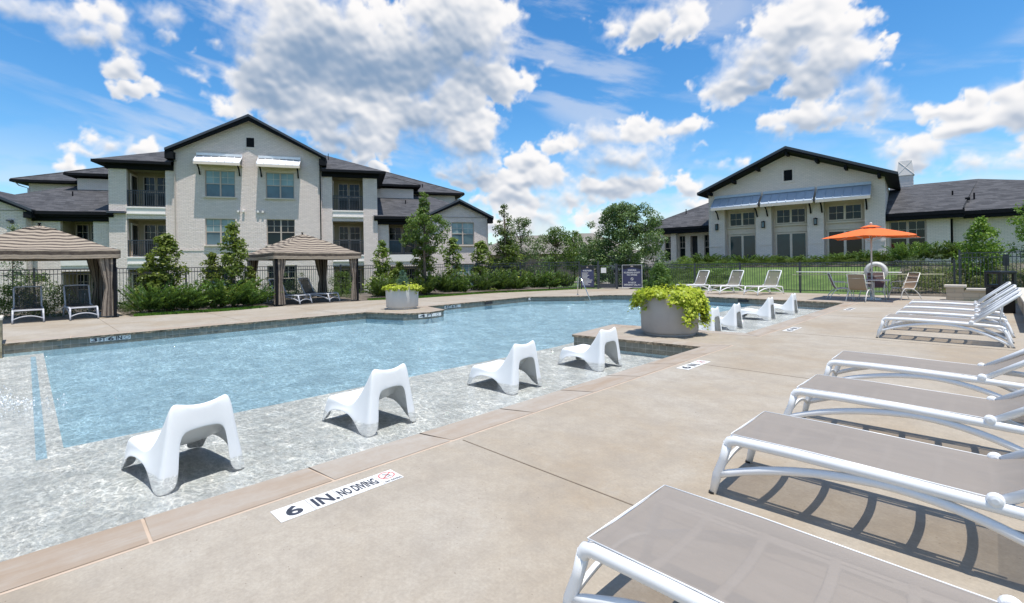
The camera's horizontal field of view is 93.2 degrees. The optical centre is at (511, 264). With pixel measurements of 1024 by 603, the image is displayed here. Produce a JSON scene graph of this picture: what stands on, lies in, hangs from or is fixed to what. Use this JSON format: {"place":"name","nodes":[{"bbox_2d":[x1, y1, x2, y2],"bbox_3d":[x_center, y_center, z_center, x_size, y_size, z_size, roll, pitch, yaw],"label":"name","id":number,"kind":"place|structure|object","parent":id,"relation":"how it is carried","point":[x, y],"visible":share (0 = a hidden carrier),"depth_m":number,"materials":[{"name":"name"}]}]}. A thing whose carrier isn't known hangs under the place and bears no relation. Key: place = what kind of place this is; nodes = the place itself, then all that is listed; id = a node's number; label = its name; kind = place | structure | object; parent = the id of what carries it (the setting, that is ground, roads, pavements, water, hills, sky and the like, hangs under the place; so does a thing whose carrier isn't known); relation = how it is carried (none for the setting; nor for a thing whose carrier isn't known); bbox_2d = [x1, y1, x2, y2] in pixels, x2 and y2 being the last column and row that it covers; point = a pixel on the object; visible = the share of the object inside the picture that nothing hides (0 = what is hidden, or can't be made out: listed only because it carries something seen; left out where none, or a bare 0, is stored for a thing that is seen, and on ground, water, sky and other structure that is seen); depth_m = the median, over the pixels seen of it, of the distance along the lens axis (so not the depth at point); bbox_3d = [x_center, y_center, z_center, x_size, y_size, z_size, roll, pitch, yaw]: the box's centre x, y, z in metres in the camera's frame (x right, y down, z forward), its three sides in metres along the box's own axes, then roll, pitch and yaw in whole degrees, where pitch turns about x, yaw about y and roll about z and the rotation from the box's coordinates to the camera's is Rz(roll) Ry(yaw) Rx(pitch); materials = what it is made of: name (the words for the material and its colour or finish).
{"place":"outdoors","nodes":[
{"label":"outdoors","id":0,"kind":"place"},
{"bbox_2d":[44,303,741,447],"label":"pool floor","id":1,"kind":"structure","parent":0,"point":[237,363],"depth_m":11.79,"materials":[{"name":"paint"}]},
{"bbox_2d":[0,306,819,561],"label":"pool shelf","id":2,"kind":"object","parent":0,"point":[134,481],"visible":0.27,"depth_m":4.90,"materials":[{"name":"tile"}]},
{"bbox_2d":[31,356,46,460],"bbox_3d":[-7.348,1.921,7.472,8.000,0.014,0.080,-1,0,45],"label":"step edge line","id":3,"kind":"object","parent":2,"relation":"on","point":[40,422],"visible":0.86,"depth_m":5.96,"materials":[{"name":"tile"}]},
{"bbox_2d":[121,394,244,495],"bbox_3d":[-2.987,1.502,4.378,0.967,0.688,0.674,-1,0,36],"label":"pool chair","id":4,"kind":"object","parent":2,"relation":"on","point":[156,453],"visible":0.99,"depth_m":4.10,"materials":[{"name":"white plastic"}]},
{"bbox_2d":[322,363,415,436],"bbox_3d":[-1.680,1.481,5.647,0.967,0.688,0.674,-1,0,39],"label":"pool chair","id":5,"kind":"object","parent":2,"relation":"on","point":[360,406],"visible":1,"depth_m":5.35,"materials":[{"name":"white plastic"}]},
{"bbox_2d":[467,340,541,394],"bbox_3d":[-0.127,1.456,7.206,0.967,0.688,0.674,-1,0,42],"label":"pool chair","id":6,"kind":"object","parent":2,"relation":"on","point":[505,372],"visible":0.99,"depth_m":6.92,"materials":[{"name":"white plastic"}]},
{"bbox_2d":[557,327,621,371],"bbox_3d":[1.357,1.432,8.554,0.674,0.688,0.967,-1,0,-44],"label":"pool chair","id":7,"kind":"object","parent":2,"relation":"on","point":[606,342],"visible":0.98,"depth_m":8.25,"materials":[{"name":"white plastic"}]},
{"bbox_2d":[699,307,721,330],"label":"pool chair","id":8,"kind":"object","parent":2,"relation":"on","point":[715,317],"visible":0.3,"depth_m":11.64,"materials":[{"name":"white plastic"}]},
{"bbox_2d":[720,303,742,330],"bbox_3d":[5.604,1.365,13.001,0.967,0.688,0.674,-1,0,42],"label":"pool chair","id":9,"kind":"object","parent":2,"relation":"on","point":[733,316],"visible":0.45,"depth_m":12.59,"materials":[{"name":"white plastic"}]},
{"bbox_2d":[741,297,775,320],"bbox_3d":[7.510,1.334,14.913,0.967,0.688,0.674,-1,0,42],"label":"pool chair","id":10,"kind":"object","parent":2,"relation":"on","point":[766,310],"visible":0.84,"depth_m":14.55,"materials":[{"name":"white plastic"}]},
{"bbox_2d":[774,293,797,314],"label":"pool chair","id":11,"kind":"object","parent":2,"relation":"on","point":[789,305],"visible":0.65,"depth_m":16.04,"materials":[{"name":"white plastic"}]},
{"bbox_2d":[0,298,825,560],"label":"pool water","id":12,"kind":"structure","parent":0,"point":[320,383],"depth_m":6.74,"materials":[{"name":"liquid"}]},
{"bbox_2d":[2,300,825,357],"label":"pool wall","id":13,"kind":"structure","parent":0,"point":[118,346],"depth_m":14.03,"materials":[{"name":"paint"}]},
{"bbox_2d":[2,295,838,355],"bbox_3d":[-1.621,1.661,11.841,11.750,0.210,27.450,-1,0,45],"label":"waterline tile","id":14,"kind":"object","parent":13,"relation":"attached to","point":[627,346],"visible":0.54,"depth_m":13.36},
{"bbox_2d":[0,289,1023,602],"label":"pool deck","id":15,"kind":"structure","parent":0,"point":[460,521],"depth_m":3.09,"materials":[{"name":"concrete"}]},
{"bbox_2d":[11,286,44,323],"bbox_3d":[-14.863,1.207,14.871,1.842,1.076,0.704,-1,0,45],"label":"sun lounger","id":16,"kind":"object","parent":15,"relation":"on","point":[27,298],"visible":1,"depth_m":15.25,"materials":[{"name":"grey plastic"}]},
{"bbox_2d":[0,223,120,317],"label":"striped gazebo","id":17,"kind":"object","parent":15,"relation":"on","point":[38,242],"visible":1,"depth_m":15.32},
{"bbox_2d":[62,284,98,320],"bbox_3d":[-13.919,1.192,15.605,1.842,1.076,0.704,-1,0,42],"label":"sun lounger","id":18,"kind":"object","parent":15,"relation":"on","point":[77,296],"visible":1,"depth_m":15.95,"materials":[{"name":"grey plastic"}]},
{"bbox_2d":[253,297,367,306],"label":"gazebo floor","id":19,"kind":"structure","parent":15,"relation":"on","point":[314,301],"depth_m":21.19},
{"bbox_2d":[244,232,360,306],"bbox_3d":[-9.272,0.113,21.466,3.694,3.070,3.694,-1,0,45],"label":"striped gazebo","id":20,"kind":"object","parent":19,"relation":"on","point":[303,247],"visible":0.82,"depth_m":20.76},
{"bbox_2d":[296,278,339,302],"bbox_3d":[-8.524,1.105,21.245,1.842,1.076,0.704,-1,0,18],"label":"sun lounger","id":21,"kind":"object","parent":19,"relation":"on","point":[306,286],"visible":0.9,"depth_m":21.30,"materials":[{"name":"grey plastic"}]},
{"bbox_2d":[270,469,403,522],"bbox_3d":[-1.127,1.514,3.208,0.180,0.006,0.836,-1,0,45],"label":"depth marker","id":22,"kind":"object","parent":15,"relation":"on","point":[297,509],"visible":1,"depth_m":3.16,"materials":[{"name":"white tile"}]},
{"bbox_2d":[385,286,417,309],"bbox_3d":[-3.901,1.180,17.204,1.150,0.760,1.150,-1,0,45],"label":"round planter","id":23,"kind":"object","parent":15,"relation":"on","point":[401,300],"visible":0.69,"depth_m":16.72,"materials":[{"name":"concrete"}]},
{"bbox_2d":[580,264,597,288],"bbox_3d":[4.524,0.765,28.292,1.034,1.525,0.072,-1,0,17],"label":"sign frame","id":24,"kind":"object","parent":15,"relation":"on","point":[594,276],"visible":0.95,"depth_m":28.19,"materials":[{"name":"paint"}]},
{"bbox_2d":[581,266,593,286],"bbox_3d":[4.395,0.695,28.225,0.774,1.230,0.030,-1,0,17],"label":"rules sign","id":25,"kind":"object","parent":24,"relation":"attached to","point":[587,275],"visible":0.98,"depth_m":28.21,"materials":[{"name":"paint"}]},
{"bbox_2d":[640,295,698,336],"bbox_3d":[3.294,1.019,10.146,1.180,0.850,1.180,-1,0,45],"label":"round planter","id":26,"kind":"object","parent":15,"relation":"on","point":[660,318],"visible":0.49,"depth_m":9.66,"materials":[{"name":"concrete"}]},
{"bbox_2d":[642,261,673,293],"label":"rosemary bush","id":27,"kind":"object","parent":26,"relation":"on","point":[659,278],"visible":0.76,"depth_m":10.18,"materials":[{"name":"green plant"}]},
{"bbox_2d":[627,283,714,330],"bbox_3d":[3.335,0.870,10.114,1.621,1.009,1.569,-1,0,45],"label":"trailing vine","id":28,"kind":"object","parent":26,"relation":"in","point":[684,296],"visible":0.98,"depth_m":9.62,"materials":[{"name":"green plant"}]},
{"bbox_2d":[707,270,746,294],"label":"sun lounger","id":29,"kind":"object","parent":15,"relation":"on","point":[736,276],"visible":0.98,"depth_m":22.68,"materials":[{"name":"white plastic"}]},
{"bbox_2d":[743,270,783,295],"bbox_3d":[11.136,0.791,21.406,1.842,1.076,0.704,-1,0,-27],"label":"sun lounger","id":30,"kind":"object","parent":15,"relation":"on","point":[772,278],"visible":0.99,"depth_m":21.56,"materials":[{"name":"white plastic"}]},
{"bbox_2d":[563,485,1021,602],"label":"sun lounger","id":31,"kind":"object","parent":15,"relation":"on","point":[678,545],"visible":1,"depth_m":1.79,"materials":[{"name":"fabric"}]},
{"bbox_2d":[846,273,873,301],"bbox_3d":[12.292,0.808,17.131,0.749,1.002,0.674,-1,0,-35],"label":"patio chair","id":32,"kind":"object","parent":15,"relation":"on","point":[856,282],"visible":1,"depth_m":16.99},
{"bbox_2d":[709,411,1023,546],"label":"sun lounger","id":33,"kind":"object","parent":15,"relation":"on","point":[945,478],"visible":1,"depth_m":2.67,"materials":[{"name":"fabric"}]},
{"bbox_2d":[863,294,881,299],"bbox_3d":[13.227,1.188,17.786,0.560,0.200,0.560,-1,0,45],"label":"parasol stand","id":34,"kind":"object","parent":15,"relation":"on","point":[871,297],"visible":0.8,"depth_m":17.64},
{"bbox_2d":[822,222,917,293],"bbox_3d":[13.205,-0.156,17.786,2.600,2.790,2.600,-1,0,45],"label":"umbrella","id":35,"kind":"object","parent":34,"relation":"on","point":[871,231],"visible":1,"depth_m":17.60,"materials":[{"name":"orange fabric"}]},
{"bbox_2d":[784,374,1023,451],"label":"sun lounger","id":36,"kind":"object","parent":15,"relation":"on","point":[949,409],"visible":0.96,"depth_m":3.75,"materials":[{"name":"white plastic"}]},
{"bbox_2d":[888,272,921,299],"bbox_3d":[14.200,0.777,17.503,0.749,1.002,0.674,-1,0,3],"label":"patio chair","id":37,"kind":"object","parent":15,"relation":"on","point":[911,280],"visible":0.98,"depth_m":17.49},
{"bbox_2d":[824,349,1023,397],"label":"sun lounger","id":38,"kind":"object","parent":15,"relation":"on","point":[935,370],"visible":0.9,"depth_m":4.87,"materials":[{"name":"white plastic"}]},
{"bbox_2d":[876,291,1021,347],"bbox_3d":[7.825,0.924,8.754,0.704,0.916,1.933,-1,0,-45],"label":"sun lounger","id":39,"kind":"object","parent":15,"relation":"on","point":[973,322],"visible":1,"depth_m":8.54,"materials":[{"name":"white plastic"}]},
{"bbox_2d":[890,287,1020,337],"bbox_3d":[8.901,0.907,9.790,1.933,0.916,0.704,-1,0,44],"label":"sun lounger","id":40,"kind":"object","parent":15,"relation":"on","point":[947,313],"visible":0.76,"depth_m":9.59,"materials":[{"name":"white plastic"}]},
{"bbox_2d":[903,284,1016,326],"bbox_3d":[9.909,0.891,10.844,1.933,0.916,0.704,-1,0,44],"label":"sun lounger","id":41,"kind":"object","parent":15,"relation":"on","point":[965,308],"visible":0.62,"depth_m":10.66,"materials":[{"name":"white plastic"}]},
{"bbox_2d":[909,282,1010,314],"bbox_3d":[11.038,0.873,12.048,1.933,0.916,0.704,-1,0,44],"label":"sun lounger","id":42,"kind":"object","parent":15,"relation":"on","point":[959,303],"visible":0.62,"depth_m":11.90,"materials":[{"name":"white plastic"}]},
{"bbox_2d":[944,284,1023,315],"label":"stone wall","id":43,"kind":"structure","parent":15,"relation":"on","point":[955,292],"depth_m":16.61,"materials":[{"name":"stone"}]},
{"bbox_2d":[984,271,1016,313],"bbox_3d":[13.072,0.731,12.963,0.576,1.120,0.446,-1,0,-1],"label":"litter bin","id":44,"kind":"object","parent":15,"relation":"on","point":[1010,307],"visible":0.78,"depth_m":12.76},
{"bbox_2d":[0,0,1023,262],"bbox_3d":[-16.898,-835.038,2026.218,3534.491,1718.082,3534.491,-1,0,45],"label":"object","id":45,"kind":"structure","parent":0,"point":[370,74],"depth_m":2784.53,"materials":[{"name":"white"}]},
{"bbox_2d":[526,263,1016,302],"bbox_3d":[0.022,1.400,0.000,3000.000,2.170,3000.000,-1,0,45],"label":"ground","id":46,"kind":"structure","parent":0,"point":[824,283],"depth_m":24.88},
{"bbox_2d":[0,224,28,293],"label":"oak tree","id":47,"kind":"object","parent":46,"relation":"on","point":[13,262],"visible":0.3,"depth_m":22.01,"materials":[{"name":"green plant"}]},
{"bbox_2d":[0,114,493,313],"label":"apartment building","id":48,"kind":"structure","parent":46,"relation":"on","point":[263,184],"depth_m":31.52,"materials":[{"name":"paint"}]},
{"bbox_2d":[203,170,235,197],"bbox_3d":[-18.685,-5.142,31.013,1.820,1.780,0.290,-1,0,-18],"label":"window","id":49,"kind":"structure","parent":48,"relation":"in","point":[218,184],"depth_m":31.09,"materials":[{"name":"blue glass"}]},
{"bbox_2d":[204,219,234,245],"bbox_3d":[-18.659,-2.052,31.006,1.810,1.780,0.290,-1,0,-18],"label":"window","id":50,"kind":"structure","parent":48,"relation":"in","point":[215,228],"depth_m":31.02,"materials":[{"name":"blue glass"}]},
{"bbox_2d":[265,172,294,199],"bbox_3d":[-15.365,-5.195,32.105,1.830,1.780,0.290,-1,0,-18],"label":"window","id":51,"kind":"structure","parent":48,"relation":"in","point":[280,186],"depth_m":32.17,"materials":[{"name":"blue glass"}]},
{"bbox_2d":[265,219,294,245],"bbox_3d":[-15.316,-2.105,32.105,1.830,1.780,0.290,-1,0,-18],"label":"window","id":52,"kind":"structure","parent":48,"relation":"in","point":[278,230],"depth_m":32.16,"materials":[{"name":"black glass"}]},
{"bbox_2d":[451,222,473,245],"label":"window","id":53,"kind":"structure","parent":48,"relation":"in","point":[464,232],"depth_m":36.02,"materials":[{"name":"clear glass"}]},
{"bbox_2d":[1,287,556,316],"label":"planting bed","id":54,"kind":"object","parent":46,"relation":"on","point":[364,296],"visible":0.23,"depth_m":23.93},
{"bbox_2d":[0,285,38,318],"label":"round shrub","id":55,"kind":"object","parent":54,"relation":"on","point":[2,300],"visible":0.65,"depth_m":15.95,"materials":[{"name":"green plant"}]},
{"bbox_2d":[0,272,62,312],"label":"round shrub","id":56,"kind":"object","parent":54,"relation":"on","point":[39,279],"visible":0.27,"depth_m":18.24,"materials":[{"name":"green plant"}]},
{"bbox_2d":[129,255,162,311],"bbox_3d":[-13.163,0.694,17.554,1.315,2.124,1.259,-1,0,5],"label":"columnar shrub","id":57,"kind":"object","parent":54,"relation":"on","point":[148,268],"visible":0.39,"depth_m":17.47,"materials":[{"name":"green plant"}]},
{"bbox_2d":[117,280,191,310],"bbox_3d":[-12.353,1.085,16.696,2.153,1.065,1.882,-1,0,-27],"label":"spreading juniper","id":58,"kind":"object","parent":54,"relation":"on","point":[146,297],"visible":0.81,"depth_m":16.39,"materials":[{"name":"green plant"}]},
{"bbox_2d":[133,233,198,311],"bbox_3d":[-12.858,0.324,17.913,1.970,3.018,2.130,-1,0,-42],"label":"columnar shrub","id":59,"kind":"object","parent":54,"relation":"on","point":[165,242],"visible":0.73,"depth_m":17.65,"materials":[{"name":"green plant"}]},
{"bbox_2d":[139,281,220,309],"bbox_3d":[-11.656,1.093,17.086,2.587,1.044,2.113,-1,0,-20],"label":"spreading juniper","id":60,"kind":"object","parent":54,"relation":"on","point":[175,305],"visible":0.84,"depth_m":16.89,"materials":[{"name":"green plant"}]},
{"bbox_2d":[159,288,227,308],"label":"spreading juniper","id":61,"kind":"object","parent":54,"relation":"on","point":[199,305],"visible":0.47,"depth_m":17.52,"materials":[{"name":"green plant"}]},
{"bbox_2d":[133,305,268,316],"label":"grass","id":62,"kind":"structure","parent":54,"relation":"on","point":[197,311],"depth_m":16.94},
{"bbox_2d":[198,252,225,307],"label":"columnar shrub","id":63,"kind":"object","parent":54,"relation":"on","point":[210,262],"visible":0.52,"depth_m":18.93,"materials":[{"name":"green plant"}]},
{"bbox_2d":[195,276,263,305],"bbox_3d":[-10.584,1.025,18.296,2.286,1.114,2.539,-1,0,-11],"label":"spreading juniper","id":64,"kind":"object","parent":54,"relation":"on","point":[221,296],"visible":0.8,"depth_m":17.95,"materials":[{"name":"green plant"}]},
{"bbox_2d":[210,221,255,306],"bbox_3d":[-11.119,-0.002,19.199,2.499,3.464,1.890,-1,0,40],"label":"columnar shrub","id":65,"kind":"object","parent":54,"relation":"on","point":[233,267],"visible":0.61,"depth_m":19.05,"materials":[{"name":"green plant"}]},
{"bbox_2d":[224,281,282,304],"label":"spreading juniper","id":66,"kind":"object","parent":54,"relation":"on","point":[258,299],"visible":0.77,"depth_m":18.72,"materials":[{"name":"green plant"}]},
{"bbox_2d":[362,240,392,295],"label":"columnar shrub","id":67,"kind":"object","parent":54,"relation":"on","point":[384,266],"visible":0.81,"depth_m":24.41,"materials":[{"name":"green plant"}]},
{"bbox_2d":[361,275,409,296],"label":"spreading juniper","id":68,"kind":"object","parent":54,"relation":"on","point":[377,290],"visible":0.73,"depth_m":22.32,"materials":[{"name":"green plant"}]},
{"bbox_2d":[398,191,450,294],"bbox_3d":[-4.489,-1.075,25.189,2.654,5.568,2.629,-1,0,-6],"label":"oak tree","id":69,"kind":"object","parent":54,"relation":"on","point":[421,212],"visible":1,"depth_m":24.87,"materials":[{"name":"green plant"}]},
{"bbox_2d":[408,239,441,293],"bbox_3d":[-4.903,0.103,26.265,2.959,3.051,2.238,-1,0,18],"label":"columnar shrub","id":70,"kind":"object","parent":54,"relation":"on","point":[419,263],"visible":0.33,"depth_m":26.12,"materials":[{"name":"green plant"}]},
{"bbox_2d":[411,274,445,293],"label":"spreading juniper","id":71,"kind":"object","parent":54,"relation":"on","point":[427,286],"visible":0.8,"depth_m":24.19,"materials":[{"name":"green plant"}]},
{"bbox_2d":[424,269,469,291],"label":"spreading juniper","id":72,"kind":"object","parent":54,"relation":"on","point":[444,287],"visible":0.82,"depth_m":24.81,"materials":[{"name":"green plant"}]},
{"bbox_2d":[442,237,470,291],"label":"columnar shrub","id":73,"kind":"object","parent":54,"relation":"on","point":[454,247],"visible":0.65,"depth_m":27.72,"materials":[{"name":"green plant"}]},
{"bbox_2d":[367,288,578,299],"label":"grass","id":74,"kind":"structure","parent":54,"relation":"on","point":[439,295],"depth_m":25.38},
{"bbox_2d":[464,240,499,290],"bbox_3d":[-1.907,0.089,29.356,2.257,3.146,2.440,-1,0,-6],"label":"columnar shrub","id":75,"kind":"object","parent":54,"relation":"on","point":[481,248],"visible":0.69,"depth_m":29.00,"materials":[{"name":"green plant"}]},
{"bbox_2d":[463,269,507,290],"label":"spreading juniper","id":76,"kind":"object","parent":54,"relation":"on","point":[483,282],"visible":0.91,"depth_m":25.95,"materials":[{"name":"green plant"}]},
{"bbox_2d":[488,204,519,288],"bbox_3d":[-0.382,-1.069,30.078,2.371,5.426,1.648,-1,0,-25],"label":"oak tree","id":77,"kind":"object","parent":54,"relation":"on","point":[503,246],"visible":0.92,"depth_m":29.95,"materials":[{"name":"green plant"}]},
{"bbox_2d":[488,241,528,288],"bbox_3d":[-0.174,0.009,30.202,2.813,3.088,2.693,-1,0,13],"label":"columnar shrub","id":78,"kind":"object","parent":54,"relation":"on","point":[512,253],"visible":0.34,"depth_m":30.09,"materials":[{"name":"green plant"}]},
{"bbox_2d":[499,270,538,288],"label":"spreading juniper","id":79,"kind":"object","parent":54,"relation":"on","point":[517,283],"visible":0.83,"depth_m":27.04,"materials":[{"name":"green plant"}]},
{"bbox_2d":[522,269,561,287],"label":"spreading juniper","id":80,"kind":"object","parent":54,"relation":"on","point":[539,280],"visible":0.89,"depth_m":27.78,"materials":[{"name":"green plant"}]},
{"bbox_2d":[0,261,579,313],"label":"metal fence","id":81,"kind":"object","parent":46,"relation":"on","point":[295,269],"visible":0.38,"depth_m":23.86,"materials":[{"name":"metal"}]},
{"bbox_2d":[2,295,841,585],"bbox_3d":[-1.620,1.558,11.849,12.431,0.046,28.137,-1,0,45],"label":"coping edge","id":82,"kind":"object","parent":46,"relation":"on","point":[589,337],"visible":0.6,"depth_m":12.93,"materials":[{"name":"stone"}]},
{"bbox_2d":[0,294,858,592],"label":"pool coping","id":83,"kind":"object","parent":82,"relation":"on","point":[34,566],"visible":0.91,"depth_m":3.53,"materials":[{"name":"concrete"}]},
{"bbox_2d":[0,295,859,594],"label":"coping mortar","id":84,"kind":"object","parent":82,"relation":"on","point":[146,529],"visible":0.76,"depth_m":3.28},
{"bbox_2d":[499,216,553,273],"bbox_3d":[0.694,-0.836,32.964,4.120,4.926,2.942,-1,0,45],"label":"oak tree","id":85,"kind":"object","parent":46,"relation":"on","point":[523,224],"visible":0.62,"depth_m":32.81,"materials":[{"name":"green plant"}]},
{"bbox_2d":[488,235,592,276],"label":"distant house","id":86,"kind":"structure","parent":46,"relation":"on","point":[533,260],"depth_m":56.67,"materials":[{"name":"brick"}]},
{"bbox_2d":[534,226,577,272],"bbox_3d":[3.823,-0.825,40.049,3.432,4.807,3.397,-1,0,28],"label":"oak tree","id":87,"kind":"object","parent":46,"relation":"on","point":[554,241],"visible":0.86,"depth_m":39.72,"materials":[{"name":"green plant"}]},
{"bbox_2d":[562,230,585,280],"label":"oak tree","id":88,"kind":"object","parent":46,"relation":"on","point":[574,244],"visible":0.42,"depth_m":41.57,"materials":[{"name":"green plant"}]},
{"bbox_2d":[573,201,676,283],"bbox_3d":[7.163,-1.300,31.206,6.753,5.496,5.213,-1,0,45],"label":"elm tree","id":89,"kind":"object","parent":46,"relation":"on","point":[619,215],"visible":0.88,"depth_m":30.16,"materials":[{"name":"green plant"}]},
{"bbox_2d":[617,259,955,293],"bbox_3d":[11.692,0.640,23.400,14.390,1.505,0.467,-1,0,39],"label":"metal fence","id":90,"kind":"object","parent":46,"relation":"on","point":[800,266],"visible":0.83,"depth_m":22.10,"materials":[{"name":"metal"}]},
{"bbox_2d":[622,265,641,287],"bbox_3d":[6.740,0.652,27.177,1.173,1.280,0.030,-1,0,36],"label":"warning sign","id":91,"kind":"object","parent":90,"relation":"attached to","point":[631,276],"visible":1,"depth_m":27.16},
{"bbox_2d":[644,146,1023,270],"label":"clubhouse","id":92,"kind":"structure","parent":46,"relation":"on","point":[786,201],"depth_m":29.18,"materials":[{"name":"brick"}]},
{"bbox_2d":[729,211,755,226],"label":"clerestory window","id":93,"kind":"structure","parent":92,"relation":"in","point":[737,219],"depth_m":32.19,"materials":[{"name":"grey glass"}]},
{"bbox_2d":[729,234,755,258],"bbox_3d":[15.363,-1.041,32.227,1.700,1.890,0.073,-1,0,40],"label":"tall window","id":94,"kind":"structure","parent":92,"relation":"in","point":[742,245],"depth_m":32.21,"materials":[{"name":"grey glass"}]},
{"bbox_2d":[776,207,805,223],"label":"clerestory window","id":95,"kind":"structure","parent":92,"relation":"in","point":[792,215],"depth_m":30.37,"materials":[{"name":"grey glass"}]},
{"bbox_2d":[775,232,807,260],"bbox_3d":[17.547,-1.076,30.420,1.750,1.890,0.073,-1,0,40],"label":"tall window","id":96,"kind":"structure","parent":92,"relation":"in","point":[790,244],"depth_m":30.38,"materials":[{"name":"grey glass"}]},
{"bbox_2d":[828,203,862,220],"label":"clerestory window","id":97,"kind":"structure","parent":92,"relation":"in","point":[845,211],"depth_m":28.58,"materials":[{"name":"grey glass"}]},
{"bbox_2d":[827,229,863,261],"bbox_3d":[19.705,-1.110,28.635,1.780,1.890,0.073,-1,0,40],"label":"tall window","id":98,"kind":"structure","parent":92,"relation":"in","point":[834,246],"depth_m":28.71,"materials":[{"name":"grey glass"}]},
{"bbox_2d":[889,219,926,252],"bbox_3d":[22.211,-1.526,27.180,1.620,1.900,0.073,-1,0,40],"label":"window","id":99,"kind":"structure","parent":92,"relation":"in","point":[919,227],"depth_m":27.11,"materials":[{"name":"grey glass"}]},
{"bbox_2d":[888,263,1023,295],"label":"planting bed","id":100,"kind":"object","parent":46,"relation":"on","point":[893,292],"visible":0.17,"depth_m":20.68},
{"bbox_2d":[882,242,943,260],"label":"spreading juniper","id":101,"kind":"object","parent":100,"relation":"on","point":[903,254],"visible":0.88,"depth_m":23.36,"materials":[{"name":"green plant"}]},
{"bbox_2d":[918,240,965,259],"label":"spreading juniper","id":102,"kind":"object","parent":100,"relation":"on","point":[941,250],"visible":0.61,"depth_m":22.98,"materials":[{"name":"green plant"}]},
{"bbox_2d":[947,216,1019,284],"bbox_3d":[19.172,-0.478,19.726,2.290,3.021,1.940,-1,0,45],"label":"conical shrub","id":103,"kind":"object","parent":100,"relation":"on","point":[985,233],"visible":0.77,"depth_m":19.69,"materials":[{"name":"green plant"}]},
{"bbox_2d":[958,250,1023,288],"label":"metal fence","id":104,"kind":"object","parent":46,"relation":"on","point":[960,265],"visible":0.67,"depth_m":18.15,"materials":[{"name":"metal"}]},
{"bbox_2d":[994,200,1023,257],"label":"oak tree","id":105,"kind":"object","parent":46,"relation":"on","point":[1020,222],"visible":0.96,"depth_m":18.08,"materials":[{"name":"green plant"}]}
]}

